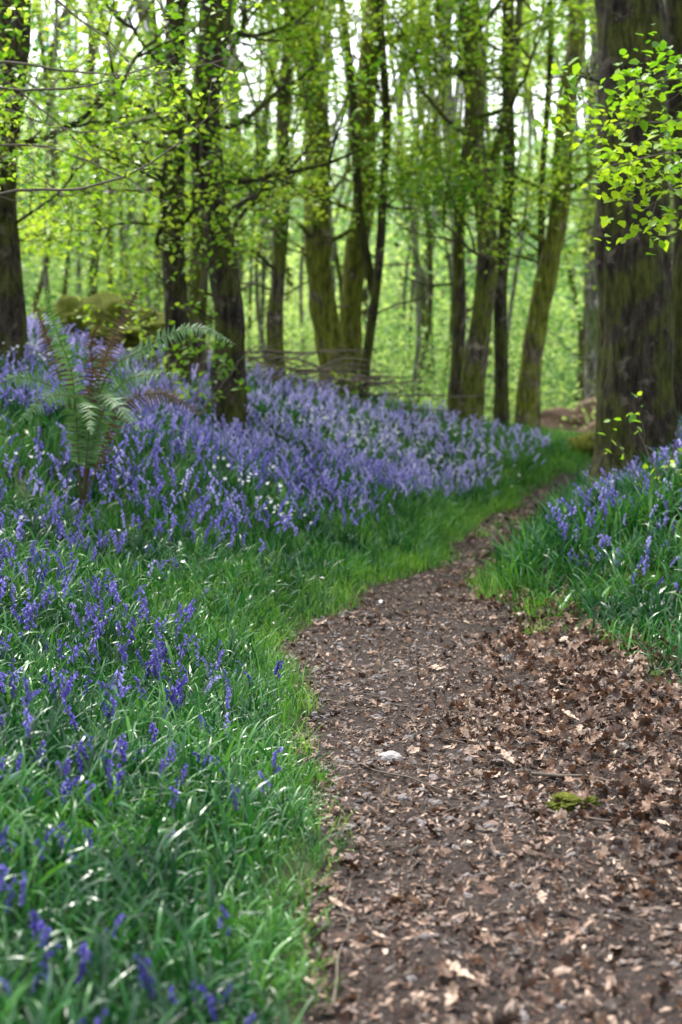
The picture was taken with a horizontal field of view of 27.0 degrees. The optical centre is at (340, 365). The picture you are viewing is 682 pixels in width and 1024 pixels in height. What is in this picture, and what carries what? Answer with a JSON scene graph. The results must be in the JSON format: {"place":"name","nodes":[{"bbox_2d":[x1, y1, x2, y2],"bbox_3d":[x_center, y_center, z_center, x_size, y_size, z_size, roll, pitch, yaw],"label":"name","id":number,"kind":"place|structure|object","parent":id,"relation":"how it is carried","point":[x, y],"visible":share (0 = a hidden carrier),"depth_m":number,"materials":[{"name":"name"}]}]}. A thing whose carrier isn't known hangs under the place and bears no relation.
{"place":"outdoors","nodes":[
{"label":"outdoors","id":0,"kind":"place"},
{"bbox_2d":[26,0,590,260],"label":"sky","id":1,"kind":"structure","parent":0,"point":[33,34],"materials":[{"name":"white"}]},
{"bbox_2d":[0,317,681,1023],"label":"ground","id":2,"kind":"structure","parent":0,"point":[300,1005],"depth_m":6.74,"materials":[{"name":"green plant"}]},
{"bbox_2d":[73,267,161,367],"bbox_3d":[-2.405,-0.484,15.041,0.966,1.236,0.943,0,0,40],"label":"oak sapling","id":3,"kind":"object","parent":2,"relation":"on","point":[86,318],"visible":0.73,"depth_m":15.01,"materials":[{"name":"green plant"}]},
{"bbox_2d":[0,286,236,516],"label":"fern plant","id":4,"kind":"object","parent":2,"relation":"on","point":[86,436],"visible":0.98,"depth_m":9.14,"materials":[{"name":"green plant"}]},
{"bbox_2d":[0,0,245,374],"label":"oak tree","id":5,"kind":"object","parent":2,"relation":"on","point":[14,45],"visible":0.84,"depth_m":12.85,"materials":[{"name":"green plant"}]},
{"bbox_2d":[33,290,213,368],"bbox_3d":[-2.631,-0.343,16.043,2.319,1.037,1.495,0,0,0],"label":"mossy boulder","id":6,"kind":"object","parent":2,"relation":"on","point":[65,306],"visible":0.3,"depth_m":15.73,"materials":[{"name":"green plant"}]},
{"bbox_2d":[0,0,281,255],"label":"hawthorn tree","id":7,"kind":"object","parent":2,"relation":"on","point":[117,84],"visible":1,"depth_m":8.70,"materials":[{"name":"green plant"}]},
{"bbox_2d":[16,1,268,328],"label":"birch tree","id":8,"kind":"object","parent":2,"relation":"on","point":[91,69],"visible":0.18,"depth_m":22.01,"materials":[{"name":"green plant"}]},
{"bbox_2d":[22,0,302,346],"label":"hazel tree","id":9,"kind":"object","parent":2,"relation":"on","point":[154,18],"visible":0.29,"depth_m":20.93,"materials":[{"name":"green plant"}]},
{"bbox_2d":[16,0,314,385],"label":"oak tree","id":10,"kind":"object","parent":2,"relation":"on","point":[200,281],"visible":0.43,"depth_m":15.95,"materials":[{"name":"green plant"}]},
{"bbox_2d":[32,0,302,394],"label":"oak tree","id":11,"kind":"object","parent":2,"relation":"on","point":[174,220],"visible":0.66,"depth_m":13.82,"materials":[{"name":"green plant"}]},
{"bbox_2d":[104,295,280,422],"bbox_3d":[-1.479,-0.014,13.295,1.283,1.351,2.011,0,0,-36],"label":"oak sapling","id":12,"kind":"object","parent":2,"relation":"on","point":[223,359],"visible":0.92,"depth_m":13.26,"materials":[{"name":"green plant"}]},
{"bbox_2d":[111,8,300,300],"bbox_3d":[-2.296,-3.753,25.948,4.017,9.243,4.382,0,0,0],"label":"ash tree","id":13,"kind":"object","parent":2,"relation":"on","point":[240,267],"visible":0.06,"depth_m":26.00,"materials":[{"name":"green plant"}]},
{"bbox_2d":[27,0,423,437],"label":"oak tree","id":14,"kind":"object","parent":2,"relation":"on","point":[226,296],"visible":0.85,"depth_m":13.89,"materials":[{"name":"green plant"}]},
{"bbox_2d":[133,0,381,381],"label":"birch tree","id":15,"kind":"object","parent":2,"relation":"on","point":[274,321],"visible":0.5,"depth_m":17.89,"materials":[{"name":"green plant"}]},
{"bbox_2d":[0,329,519,602],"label":"stitchwort flowers","id":16,"kind":"object","parent":2,"relation":"on","point":[228,465],"visible":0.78,"depth_m":14.29,"materials":[{"name":"white plant"}]},
{"bbox_2d":[275,364,320,394],"bbox_3d":[-0.611,0.222,16.919,0.501,0.517,0.688,0,0,44],"label":"oak sapling","id":17,"kind":"object","parent":2,"relation":"on","point":[293,384],"visible":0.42,"depth_m":16.84,"materials":[{"name":"green plant"}]},
{"bbox_2d":[128,0,474,393],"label":"oak tree","id":18,"kind":"object","parent":2,"relation":"on","point":[323,311],"visible":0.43,"depth_m":18.82,"materials":[{"name":"green plant"}]},
{"bbox_2d":[18,20,587,371],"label":"woodland edge","id":19,"kind":"object","parent":2,"relation":"on","point":[340,173],"visible":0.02,"depth_m":61.80,"materials":[{"name":"green plant"}]},
{"bbox_2d":[19,222,596,431],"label":"undergrowth","id":20,"kind":"object","parent":2,"relation":"on","point":[438,364],"visible":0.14,"depth_m":25.58,"materials":[{"name":"green plant"}]},
{"bbox_2d":[0,325,681,1023],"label":"bluebell foliage","id":21,"kind":"object","parent":2,"relation":"on","point":[114,991],"visible":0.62,"depth_m":6.03,"materials":[{"name":"green plant"}]},
{"bbox_2d":[0,313,681,1023],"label":"bluebells","id":22,"kind":"object","parent":2,"relation":"on","point":[282,471],"visible":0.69,"depth_m":9.96,"materials":[{"name":"purple plant"}]},
{"bbox_2d":[16,0,674,416],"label":"distant woodland","id":23,"kind":"object","parent":2,"relation":"on","point":[432,300],"visible":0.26,"depth_m":27.99,"materials":[{"name":"green plant"}]},
{"bbox_2d":[330,367,365,410],"bbox_3d":[0.107,0.295,17.741,0.445,0.674,0.865,0,0,4],"label":"oak sapling","id":24,"kind":"object","parent":2,"relation":"on","point":[342,376],"visible":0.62,"depth_m":17.46,"materials":[{"name":"green plant"}]},
{"bbox_2d":[207,342,494,421],"bbox_3d":[-0.127,0.191,17.704,4.053,0.941,2.724,0,0,0],"label":"brushwood pile","id":25,"kind":"object","parent":2,"relation":"on","point":[355,377],"visible":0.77,"depth_m":17.35,"materials":[{"name":"brown plant"}]},
{"bbox_2d":[231,0,581,403],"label":"hazel tree","id":26,"kind":"object","parent":2,"relation":"on","point":[373,276],"visible":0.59,"depth_m":17.93,"materials":[{"name":"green plant"}]},
{"bbox_2d":[290,0,530,388],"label":"oak tree","id":27,"kind":"object","parent":2,"relation":"on","point":[350,322],"visible":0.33,"depth_m":19.39,"materials":[{"name":"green plant"}]},
{"bbox_2d":[311,0,529,414],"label":"birch tree","id":28,"kind":"object","parent":2,"relation":"on","point":[459,311],"visible":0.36,"depth_m":18.34,"materials":[{"name":"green plant"}]},
{"bbox_2d":[349,0,541,353],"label":"ash tree","id":29,"kind":"object","parent":2,"relation":"on","point":[450,97],"visible":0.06,"depth_m":24.94,"materials":[{"name":"green plant"}]},
{"bbox_2d":[317,0,596,432],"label":"oak tree","id":30,"kind":"object","parent":2,"relation":"on","point":[487,253],"visible":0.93,"depth_m":17.24,"materials":[{"name":"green plant"}]},
{"bbox_2d":[349,0,578,426],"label":"ash tree","id":31,"kind":"object","parent":2,"relation":"on","point":[501,394],"visible":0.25,"depth_m":18.94,"materials":[{"name":"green plant"}]},
{"bbox_2d":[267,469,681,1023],"bbox_3d":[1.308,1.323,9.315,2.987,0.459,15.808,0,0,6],"label":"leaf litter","id":32,"kind":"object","parent":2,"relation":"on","point":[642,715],"visible":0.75,"depth_m":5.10,"materials":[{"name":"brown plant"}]},
{"bbox_2d":[361,0,669,432],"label":"oak tree","id":33,"kind":"object","parent":2,"relation":"on","point":[530,377],"visible":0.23,"depth_m":19.35,"materials":[{"name":"green plant"}]},
{"bbox_2d":[436,0,597,428],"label":"hazel tree","id":34,"kind":"object","parent":2,"relation":"on","point":[543,169],"visible":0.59,"depth_m":19.81,"materials":[{"name":"green plant"}]},
{"bbox_2d":[541,397,596,434],"bbox_3d":[3.968,0.995,22.557,2.055,1.140,1.365,0,0,0],"label":"bare earth mound","id":35,"kind":"object","parent":2,"relation":"on","point":[549,417],"visible":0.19,"depth_m":22.12,"materials":[{"name":"brown soil"}]},
{"bbox_2d":[485,0,672,400],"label":"oak tree","id":36,"kind":"object","parent":2,"relation":"on","point":[590,315],"visible":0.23,"depth_m":22.93,"materials":[{"name":"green plant"}]},
{"bbox_2d":[566,431,594,455],"bbox_3d":[3.548,0.957,18.099,1.346,0.404,0.333,0,0,8],"label":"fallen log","id":37,"kind":"object","parent":2,"relation":"on","point":[587,440],"visible":0.24,"depth_m":18.07,"materials":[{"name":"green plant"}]},
{"bbox_2d":[525,23,681,254],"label":"sycamore tree","id":38,"kind":"object","parent":2,"relation":"on","point":[631,170],"visible":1,"depth_m":8.18,"materials":[{"name":"green plant"}]},
{"bbox_2d":[534,0,681,492],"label":"oak tree","id":39,"kind":"object","parent":2,"relation":"on","point":[635,335],"visible":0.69,"depth_m":12.23,"materials":[{"name":"brown plant"}]},
{"bbox_2d":[597,0,681,431],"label":"oak tree","id":40,"kind":"object","parent":2,"relation":"on","point":[674,7],"visible":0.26,"depth_m":13.49,"materials":[{"name":"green plant"}]},
{"bbox_2d":[599,391,681,487],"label":"oak sapling","id":41,"kind":"object","parent":2,"relation":"on","point":[632,417],"visible":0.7,"depth_m":9.61,"materials":[{"name":"green plant"}]},
{"bbox_2d":[265,463,681,1023],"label":"dirt path","id":42,"kind":"structure","parent":0,"point":[621,974],"depth_m":4.38,"materials":[{"name":"brown soil"}]},
{"bbox_2d":[378,751,402,763],"bbox_3d":[0.187,1.480,5.370,0.091,0.049,0.063,0,0,-12],"label":"pale stone","id":43,"kind":"object","parent":42,"relation":"on","point":[387,756],"visible":0.82,"depth_m":5.35,"materials":[{"name":"white stone"}]},
{"bbox_2d":[267,574,681,1021],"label":"fallen twigs","id":44,"kind":"object","parent":42,"relation":"on","point":[343,915],"visible":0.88,"depth_m":4.81,"materials":[{"name":"brown wood"}]},
{"bbox_2d":[276,530,681,1023],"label":"path pebbles","id":45,"kind":"object","parent":42,"relation":"on","point":[427,936],"visible":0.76,"depth_m":5.14,"materials":[{"name":"stone"}]},
{"bbox_2d":[545,791,600,813],"bbox_3d":[0.780,1.479,4.823,0.184,0.055,0.155,0,0,-18],"label":"moss patch","id":46,"kind":"object","parent":42,"relation":"on","point":[568,803],"visible":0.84,"depth_m":4.79,"materials":[{"name":"green plant"}]}
]}

